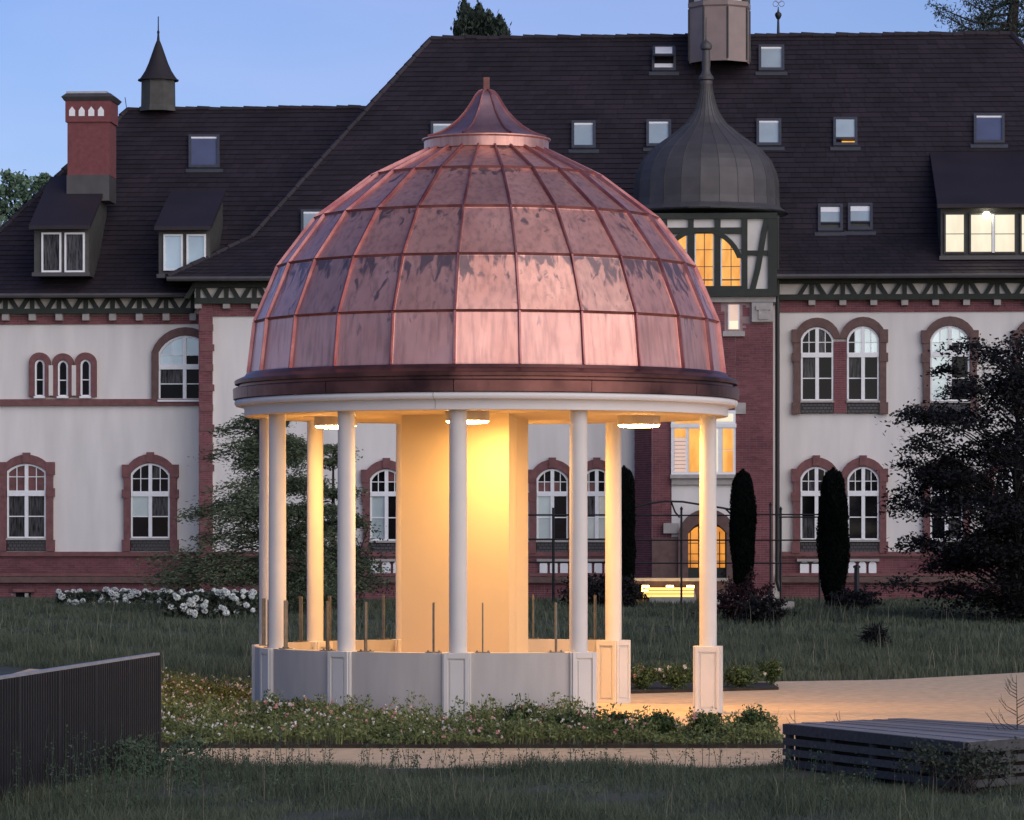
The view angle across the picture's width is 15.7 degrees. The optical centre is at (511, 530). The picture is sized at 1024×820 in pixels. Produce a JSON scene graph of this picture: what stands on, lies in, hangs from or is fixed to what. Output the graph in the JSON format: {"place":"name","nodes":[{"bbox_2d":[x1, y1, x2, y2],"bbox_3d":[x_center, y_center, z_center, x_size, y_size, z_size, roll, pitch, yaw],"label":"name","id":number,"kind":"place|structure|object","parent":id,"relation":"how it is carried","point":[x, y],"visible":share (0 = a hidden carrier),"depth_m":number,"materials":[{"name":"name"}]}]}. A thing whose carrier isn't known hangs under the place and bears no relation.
{"place":"outdoors","nodes":[
{"label":"outdoors","id":0,"kind":"place"},
{"bbox_2d":[0,624,1023,682],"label":"meadow grass","id":1,"kind":"structure","parent":0,"point":[241,667],"depth_m":74.76,"materials":[{"name":"green plant"}]},
{"bbox_2d":[0,594,1023,637],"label":"meadow grass","id":2,"kind":"structure","parent":0,"point":[892,607],"depth_m":92.70,"materials":[{"name":"green plant"}]},
{"bbox_2d":[0,597,1023,819],"bbox_3d":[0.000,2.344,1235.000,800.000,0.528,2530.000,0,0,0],"label":"ground","id":3,"kind":"structure","parent":0,"point":[6,670],"depth_m":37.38,"materials":[{"name":"green plant"}]},
{"bbox_2d":[0,168,51,226],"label":"broadleaf tree","id":4,"kind":"object","parent":3,"relation":"on","point":[22,194],"visible":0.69,"depth_m":134.37,"materials":[{"name":"green plant"}]},
{"bbox_2d":[55,589,96,604],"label":"hydrangea bush","id":5,"kind":"object","parent":3,"relation":"on","point":[78,595],"visible":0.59,"depth_m":105.42,"materials":[{"name":"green plant"}]},
{"bbox_2d":[0,653,160,801],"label":"metal fence","id":6,"kind":"object","parent":3,"relation":"on","point":[90,698],"visible":0.79,"depth_m":37.44,"materials":[{"name":"grey metal"}]},
{"bbox_2d":[87,587,134,603],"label":"hydrangea bush","id":7,"kind":"object","parent":3,"relation":"on","point":[111,594],"visible":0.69,"depth_m":105.42,"materials":[{"name":"white plant"}]},
{"bbox_2d":[127,587,167,605],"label":"hydrangea bush","id":8,"kind":"object","parent":3,"relation":"on","point":[143,595],"visible":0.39,"depth_m":105.43,"materials":[{"name":"white plant"}]},
{"bbox_2d":[100,731,210,777],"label":"weed leaves","id":9,"kind":"object","parent":3,"relation":"on","point":[169,753],"visible":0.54,"depth_m":39.13,"materials":[{"name":"green plant"}]},
{"bbox_2d":[160,589,203,618],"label":"hydrangea bush","id":10,"kind":"object","parent":3,"relation":"on","point":[176,604],"visible":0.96,"depth_m":94.43,"materials":[{"name":"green plant"}]},
{"bbox_2d":[192,587,231,618],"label":"hydrangea bush","id":11,"kind":"object","parent":3,"relation":"on","point":[212,597],"visible":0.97,"depth_m":94.42,"materials":[{"name":"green plant"}]},
{"bbox_2d":[216,588,258,618],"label":"hydrangea bush","id":12,"kind":"object","parent":3,"relation":"on","point":[242,601],"visible":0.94,"depth_m":94.42,"materials":[{"name":"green plant"}]},
{"bbox_2d":[117,413,363,612],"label":"conifer tree","id":13,"kind":"object","parent":3,"relation":"on","point":[246,506],"visible":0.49,"depth_m":97.92,"materials":[{"name":"green plant"}]},
{"bbox_2d":[291,443,393,607],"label":"conifer tree","id":14,"kind":"object","parent":3,"relation":"on","point":[332,495],"visible":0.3,"depth_m":101.33,"materials":[{"name":"green plant"}]},
{"bbox_2d":[302,509,395,606],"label":"dark shrub","id":15,"kind":"object","parent":3,"relation":"on","point":[359,555],"visible":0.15,"depth_m":103.90,"materials":[{"name":"green plant"}]},
{"bbox_2d":[109,752,821,775],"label":"meadow grass","id":16,"kind":"structure","parent":3,"relation":"on","point":[518,765],"depth_m":39.52,"materials":[{"name":"green plant"}]},
{"bbox_2d":[450,0,511,35],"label":"yew tree","id":17,"kind":"object","parent":3,"relation":"on","point":[478,20],"visible":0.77,"depth_m":148.47,"materials":[{"name":"green plant"}]},
{"bbox_2d":[0,589,1020,676],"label":"seed stalks","id":18,"kind":"object","parent":3,"relation":"on","point":[538,630],"visible":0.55,"depth_m":81.59,"materials":[{"name":"green plant"}]},
{"bbox_2d":[0,0,1023,599],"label":"manor house","id":19,"kind":"structure","parent":3,"relation":"on","point":[840,214],"depth_m":116.32,"materials":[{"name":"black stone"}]},
{"bbox_2d":[13,589,34,596],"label":"basement window","id":20,"kind":"structure","parent":19,"relation":"in","point":[19,592],"depth_m":116.46,"materials":[{"name":"brown glass"}]},
{"bbox_2d":[0,453,54,550],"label":"window","id":21,"kind":"structure","parent":19,"relation":"in","point":[27,492],"depth_m":116.51,"materials":[{"name":"white paint"}]},
{"bbox_2d":[29,352,50,397],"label":"window","id":22,"kind":"structure","parent":19,"relation":"in","point":[38,369],"depth_m":116.46,"materials":[{"name":"white paint"}]},
{"bbox_2d":[52,353,73,397],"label":"window","id":23,"kind":"structure","parent":19,"relation":"in","point":[62,370],"depth_m":116.40,"materials":[{"name":"white paint"}]},
{"bbox_2d":[74,352,96,397],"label":"window","id":24,"kind":"structure","parent":19,"relation":"in","point":[86,370],"depth_m":116.34,"materials":[{"name":"white paint"}]},
{"bbox_2d":[122,452,178,550],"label":"window","id":25,"kind":"structure","parent":19,"relation":"in","point":[150,491],"depth_m":116.26,"materials":[{"name":"white paint"}]},
{"bbox_2d":[151,327,198,401],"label":"window","id":26,"kind":"structure","parent":19,"relation":"in","point":[175,356],"depth_m":116.26,"materials":[{"name":"grey glass"}]},
{"bbox_2d":[361,458,395,553],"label":"window","id":27,"kind":"structure","parent":19,"relation":"in","point":[380,505],"depth_m":114.65,"materials":[{"name":"glass"}]},
{"bbox_2d":[528,457,569,553],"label":"window","id":28,"kind":"structure","parent":19,"relation":"in","point":[553,486],"depth_m":114.32,"materials":[{"name":"glass"}]},
{"bbox_2d":[587,457,604,551],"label":"window","id":29,"kind":"structure","parent":19,"relation":"in","point":[596,476],"depth_m":114.26,"materials":[{"name":"white glass"}]},
{"bbox_2d":[678,235,686,251],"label":"tower window","id":30,"kind":"structure","parent":19,"relation":"in","point":[683,241],"depth_m":112.41,"materials":[{"name":"yellow glass"}]},
{"bbox_2d":[688,527,697,567],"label":"portal window","id":31,"kind":"structure","parent":19,"relation":"in","point":[692,545],"depth_m":112.46,"materials":[{"name":"brown"}]},
{"bbox_2d":[695,234,713,285],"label":"tower window","id":32,"kind":"structure","parent":19,"relation":"in","point":[704,243],"depth_m":112.38,"materials":[{"name":"yellow glass"}]},
{"bbox_2d":[688,524,726,593],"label":"portal door","id":33,"kind":"structure","parent":19,"relation":"in","point":[692,572],"depth_m":112.43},
{"bbox_2d":[717,527,724,567],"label":"portal window","id":34,"kind":"structure","parent":19,"relation":"in","point":[720,533],"depth_m":112.41,"materials":[{"name":"brown glass"}]},
{"bbox_2d":[721,238,741,285],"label":"tower window","id":35,"kind":"structure","parent":19,"relation":"in","point":[731,266],"depth_m":112.32,"materials":[{"name":"yellow glass"}]},
{"bbox_2d":[728,305,738,328],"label":"stair window","id":36,"kind":"structure","parent":19,"relation":"in","point":[733,310],"depth_m":112.46,"materials":[{"name":"white glass"}]},
{"bbox_2d":[791,455,835,552],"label":"window","id":37,"kind":"structure","parent":19,"relation":"in","point":[805,496],"depth_m":113.82,"materials":[{"name":"white paint"}]},
{"bbox_2d":[792,318,839,413],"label":"window","id":38,"kind":"structure","parent":19,"relation":"in","point":[812,357],"depth_m":113.83,"materials":[{"name":"grey glass"}]},
{"bbox_2d":[840,317,887,413],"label":"window","id":39,"kind":"structure","parent":19,"relation":"in","point":[867,357],"depth_m":113.73,"materials":[{"name":"grey glass"}]},
{"bbox_2d":[842,455,887,552],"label":"window","id":40,"kind":"structure","parent":19,"relation":"in","point":[865,490],"depth_m":113.73,"materials":[{"name":"white paint"}]},
{"bbox_2d":[922,459,969,552],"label":"window","id":41,"kind":"structure","parent":19,"relation":"in","point":[926,524],"depth_m":113.62,"materials":[{"name":"white paint"}]},
{"bbox_2d":[921,316,978,413],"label":"window","id":42,"kind":"structure","parent":19,"relation":"in","point":[948,332],"depth_m":113.57,"materials":[{"name":"white glass"}]},
{"bbox_2d":[986,463,1023,537],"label":"window","id":43,"kind":"structure","parent":19,"relation":"in","point":[1006,480],"depth_m":113.51,"materials":[{"name":"white paint"}]},
{"bbox_2d":[1012,322,1023,412],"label":"window","id":44,"kind":"structure","parent":19,"relation":"in","point":[1021,326],"depth_m":113.40,"materials":[{"name":"white paint"}]},
{"bbox_2d":[3,715,1023,819],"bbox_3d":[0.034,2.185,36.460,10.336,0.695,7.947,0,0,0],"label":"weed leaves","id":45,"kind":"object","parent":3,"relation":"on","point":[270,764],"visible":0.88,"depth_m":36.20,"materials":[{"name":"green plant"}]},
{"bbox_2d":[528,508,604,604],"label":"iron trellis","id":46,"kind":"object","parent":3,"relation":"on","point":[553,538],"visible":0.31,"depth_m":104.97,"materials":[{"name":"black metal"}]},
{"bbox_2d":[547,572,625,606],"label":"dark shrub","id":47,"kind":"object","parent":3,"relation":"on","point":[597,587],"visible":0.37,"depth_m":102.67,"materials":[{"name":"black plant"}]},
{"bbox_2d":[591,573,648,607],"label":"dark shrub","id":48,"kind":"object","parent":3,"relation":"on","point":[629,598],"visible":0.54,"depth_m":102.72,"materials":[{"name":"black plant"}]},
{"bbox_2d":[621,465,636,591],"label":"cypress","id":49,"kind":"object","parent":3,"relation":"on","point":[628,513],"visible":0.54,"depth_m":103.76,"materials":[{"name":"green plant"}]},
{"bbox_2d":[643,587,695,602],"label":"entrance steps","id":50,"kind":"structure","parent":3,"relation":"on","point":[663,594],"depth_m":107.30,"materials":[{"name":"stone"}]},
{"bbox_2d":[634,578,727,602],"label":"terrace wall","id":51,"kind":"structure","parent":3,"relation":"on","point":[659,582],"depth_m":109.00,"materials":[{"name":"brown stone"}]},
{"bbox_2d":[636,502,820,603],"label":"iron trellis","id":52,"kind":"object","parent":3,"relation":"on","point":[770,540],"visible":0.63,"depth_m":104.97,"materials":[{"name":"black metal"}]},
{"bbox_2d":[692,566,787,620],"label":"dark shrub","id":53,"kind":"object","parent":3,"relation":"on","point":[732,606],"visible":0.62,"depth_m":92.71,"materials":[{"name":"purple plant"}]},
{"bbox_2d":[728,468,756,594],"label":"cypress","id":54,"kind":"object","parent":3,"relation":"on","point":[742,522],"visible":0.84,"depth_m":103.77,"materials":[{"name":"green plant"}]},
{"bbox_2d":[717,593,793,609],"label":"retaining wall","id":55,"kind":"structure","parent":3,"relation":"on","point":[790,604],"depth_m":101.38,"materials":[{"name":"stone"}]},
{"bbox_2d":[733,586,796,624],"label":"dark shrub","id":56,"kind":"object","parent":3,"relation":"on","point":[760,609],"visible":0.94,"depth_m":90.76,"materials":[{"name":"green plant"}]},
{"bbox_2d":[815,467,850,605],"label":"cypress","id":57,"kind":"object","parent":3,"relation":"on","point":[833,546],"visible":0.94,"depth_m":102.23,"materials":[{"name":"green plant"}]},
{"bbox_2d":[825,583,884,610],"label":"dark shrub","id":58,"kind":"object","parent":3,"relation":"on","point":[849,597],"visible":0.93,"depth_m":100.70,"materials":[{"name":"black plant"}]},
{"bbox_2d":[853,564,859,591],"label":"garden post","id":59,"kind":"object","parent":3,"relation":"on","point":[856,567],"visible":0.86,"depth_m":100.94,"materials":[{"name":"black metal"}]},
{"bbox_2d":[856,621,891,647],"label":"dark shrub","id":60,"kind":"object","parent":3,"relation":"on","point":[873,631],"visible":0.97,"depth_m":78.92,"materials":[{"name":"black plant"}]},
{"bbox_2d":[783,718,1023,791],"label":"wooden deck","id":61,"kind":"structure","parent":3,"relation":"on","point":[873,741],"depth_m":38.38,"materials":[{"name":"weathered grey wood"},{"name":"dark weathered wood"}]},
{"bbox_2d":[860,327,1023,622],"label":"dark beech tree","id":62,"kind":"object","parent":3,"relation":"on","point":[1001,547],"visible":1,"depth_m":92.39,"materials":[{"name":"green plant"}]},
{"bbox_2d":[890,736,1022,794],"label":"bramble","id":63,"kind":"object","parent":3,"relation":"on","point":[959,767],"visible":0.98,"depth_m":36.27,"materials":[{"name":"green plant"}]},
{"bbox_2d":[925,0,1023,42],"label":"pine tree","id":64,"kind":"object","parent":3,"relation":"on","point":[1013,23],"visible":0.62,"depth_m":139.81,"materials":[{"name":"green plant"}]},
{"bbox_2d":[985,674,1023,729],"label":"bare sapling","id":65,"kind":"object","parent":3,"relation":"on","point":[1009,707],"visible":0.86,"depth_m":38.70,"materials":[{"name":"brown plant"}]},
{"bbox_2d":[0,0,1023,224],"label":"sky","id":66,"kind":"structure","parent":0,"point":[236,53],"materials":[{"name":"blue"}]},
{"bbox_2d":[13,669,1023,768],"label":"path","id":67,"kind":"structure","parent":0,"point":[971,698],"depth_m":53.03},
{"bbox_2d":[161,696,784,747],"bbox_3d":[-1.435,2.555,52.675,9.330,0.050,17.650,0,0,0],"label":"flower bed","id":68,"kind":"object","parent":67,"relation":"on","point":[565,744],"visible":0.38,"depth_m":43.85,"materials":[{"name":"soil"}]},
{"bbox_2d":[258,694,299,723],"bbox_3d":[-2.967,2.323,46.539,0.583,0.559,0.604,0,0,40],"label":"rose bush","id":69,"kind":"object","parent":68,"relation":"on","point":[268,704],"visible":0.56,"depth_m":46.52,"materials":[{"name":"green plant"}]},
{"bbox_2d":[161,665,782,744],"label":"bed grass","id":70,"kind":"structure","parent":68,"relation":"on","point":[338,738],"depth_m":44.51,"materials":[{"name":"green plant"}]},
{"bbox_2d":[161,667,784,744],"bbox_3d":[-1.439,2.348,52.388,9.391,0.405,17.264,0,0,0],"label":"bed","id":71,"kind":"object","parent":68,"relation":"on","point":[375,729],"depth_m":45.04,"materials":[{"name":"green plant"}]},
{"bbox_2d":[501,700,549,722],"bbox_3d":[0.176,2.343,46.094,0.645,0.469,0.539,0,0,0],"label":"rose bush","id":72,"kind":"object","parent":68,"relation":"on","point":[529,709],"visible":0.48,"depth_m":46.05,"materials":[{"name":"green plant"}]},
{"bbox_2d":[550,705,585,729],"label":"rose bush","id":73,"kind":"object","parent":68,"relation":"on","point":[559,716],"visible":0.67,"depth_m":45.53,"materials":[{"name":"green plant"}]},
{"bbox_2d":[607,709,629,734],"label":"rose bush","id":74,"kind":"object","parent":68,"relation":"on","point":[620,716],"visible":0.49,"depth_m":45.08,"materials":[{"name":"green plant"}]},
{"bbox_2d":[633,708,679,733],"bbox_3d":[1.767,2.377,45.373,0.582,0.416,0.458,0,0,0],"label":"rose bush","id":75,"kind":"object","parent":68,"relation":"on","point":[665,722],"visible":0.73,"depth_m":45.28,"materials":[{"name":"green plant"}]},
{"bbox_2d":[687,708,722,733],"bbox_3d":[2.363,2.386,45.111,0.441,0.441,0.602,0,0,9],"label":"rose bush","id":76,"kind":"object","parent":68,"relation":"on","point":[711,717],"visible":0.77,"depth_m":45.03,"materials":[{"name":"green plant"}]},
{"bbox_2d":[729,703,777,738],"bbox_3d":[2.946,2.325,44.977,0.532,0.492,0.461,0,0,34],"label":"rose bush","id":77,"kind":"object","parent":68,"relation":"on","point":[753,714],"visible":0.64,"depth_m":44.88,"materials":[{"name":"green plant"}]},
{"bbox_2d":[227,748,739,765],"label":"fallen leaves","id":78,"kind":"object","parent":67,"relation":"on","point":[439,752],"visible":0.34,"depth_m":43.35,"materials":[{"name":"brown plant"}]},
{"bbox_2d":[233,77,739,721],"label":"garden pavilion","id":79,"kind":"structure","parent":67,"relation":"on","point":[499,263],"depth_m":50.41,"materials":[{"name":"white paint"}]},
{"bbox_2d":[259,598,266,645],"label":"steel post","id":80,"kind":"object","parent":79,"relation":"on","point":[263,622],"visible":0.95,"depth_m":52.62,"materials":[{"name":"metal"}]},
{"bbox_2d":[265,600,268,647],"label":"steel post","id":81,"kind":"object","parent":79,"relation":"on","point":[267,624],"visible":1,"depth_m":51.63,"materials":[{"name":"metal"}]},
{"bbox_2d":[279,600,292,648],"bbox_3d":[-3.119,1.294,51.041,0.120,0.669,0.200,0,0,-29],"label":"steel post","id":82,"kind":"object","parent":79,"relation":"on","point":[285,624],"visible":1,"depth_m":51.03,"materials":[{"name":"metal"}]},
{"bbox_2d":[294,596,307,641],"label":"steel post","id":83,"kind":"object","parent":79,"relation":"on","point":[300,619],"visible":1,"depth_m":54.19,"materials":[{"name":"metal"}]},
{"bbox_2d":[319,601,335,650],"bbox_3d":[-2.502,1.294,50.267,0.200,0.669,0.120,0,0,43],"label":"steel post","id":84,"kind":"object","parent":79,"relation":"on","point":[327,625],"visible":1,"depth_m":50.25,"materials":[{"name":"metal"}]},
{"bbox_2d":[323,596,336,640],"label":"steel post","id":85,"kind":"object","parent":79,"relation":"on","point":[329,598],"visible":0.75,"depth_m":54.71,"materials":[{"name":"metal"}]},
{"bbox_2d":[314,416,356,428],"bbox_3d":[-2.520,-1.542,52.846,0.610,0.165,0.610,0,0,0],"label":"ceiling lamp","id":86,"kind":"object","parent":79,"relation":"attached to","point":[328,422],"visible":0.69,"depth_m":52.59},
{"bbox_2d":[357,602,373,651],"bbox_3d":[-1.970,1.294,49.873,0.200,0.669,0.120,0,0,30],"label":"steel post","id":87,"kind":"object","parent":79,"relation":"on","point":[365,626],"visible":1,"depth_m":49.85,"materials":[{"name":"metal"}]},
{"bbox_2d":[376,595,390,639],"bbox_3d":[-1.923,1.294,55.355,0.200,0.669,0.120,0,0,-29],"label":"steel post","id":88,"kind":"object","parent":79,"relation":"on","point":[383,617],"visible":1,"depth_m":55.33,"materials":[{"name":"metal"}]},
{"bbox_2d":[425,603,441,652],"bbox_3d":[-1.049,1.294,49.510,0.200,0.669,0.120,0,0,12],"label":"steel post","id":89,"kind":"object","parent":79,"relation":"on","point":[433,627],"visible":1,"depth_m":49.48,"materials":[{"name":"metal"}]},
{"bbox_2d":[445,411,489,423],"bbox_3d":[-0.610,-1.542,50.444,0.610,0.165,0.610,0,0,0],"label":"ceiling lamp","id":90,"kind":"object","parent":79,"relation":"attached to","point":[476,417],"visible":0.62,"depth_m":50.22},
{"bbox_2d":[475,603,489,652],"bbox_3d":[-0.392,1.294,49.435,0.200,0.669,0.120,0,0,0],"label":"steel post","id":91,"kind":"object","parent":79,"relation":"on","point":[482,634],"visible":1,"depth_m":49.41,"materials":[{"name":"metal"}]},
{"bbox_2d":[528,595,540,638],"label":"steel post","id":92,"kind":"object","parent":79,"relation":"on","point":[533,619],"visible":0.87,"depth_m":55.66,"materials":[{"name":"grey metal"}]},
{"bbox_2d":[549,602,563,652],"bbox_3d":[0.588,1.294,49.581,0.200,0.669,0.120,0,0,-18],"label":"steel post","id":93,"kind":"object","parent":79,"relation":"on","point":[556,651],"visible":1,"depth_m":49.55,"materials":[{"name":"grey metal"}]},
{"bbox_2d":[588,595,602,639],"bbox_3d":[1.242,1.294,55.327,0.200,0.669,0.120,0,0,30],"label":"steel post","id":94,"kind":"object","parent":79,"relation":"on","point":[595,617],"visible":0.98,"depth_m":55.32,"materials":[{"name":"metal"}]},
{"bbox_2d":[617,415,659,427],"bbox_3d":[1.792,-1.542,52.354,0.610,0.165,0.610,0,0,0],"label":"ceiling lamp","id":95,"kind":"object","parent":79,"relation":"attached to","point":[638,421],"visible":1,"depth_m":52.10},
{"bbox_2d":[631,682,778,693],"bbox_3d":[2.974,2.555,60.091,2.685,0.050,3.544,0,0,0],"label":"flower bed","id":96,"kind":"object","parent":67,"relation":"on","point":[658,688],"visible":0.36,"depth_m":59.63,"materials":[{"name":"soil"}]},
{"bbox_2d":[631,658,659,689],"bbox_3d":[2.027,2.348,59.260,0.762,0.621,0.797,0,0,12],"label":"rose bush","id":97,"kind":"object","parent":96,"relation":"on","point":[641,675],"visible":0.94,"depth_m":59.11,"materials":[{"name":"green plant"}]},
{"bbox_2d":[648,659,692,688],"bbox_3d":[2.622,2.368,59.241,0.960,0.702,0.803,0,0,-39],"label":"rose bush","id":98,"kind":"object","parent":96,"relation":"on","point":[675,677],"visible":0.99,"depth_m":59.12,"materials":[{"name":"green plant"}]},
{"bbox_2d":[723,659,764,687],"bbox_3d":[3.653,2.361,59.886,0.924,0.592,0.611,0,0,44],"label":"rose bush","id":99,"kind":"object","parent":96,"relation":"on","point":[741,676],"visible":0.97,"depth_m":59.78,"materials":[{"name":"green plant"}]},
{"bbox_2d":[755,658,786,685],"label":"rose bush","id":100,"kind":"object","parent":96,"relation":"on","point":[772,670],"visible":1,"depth_m":60.74,"materials":[{"name":"green plant"}]}
]}

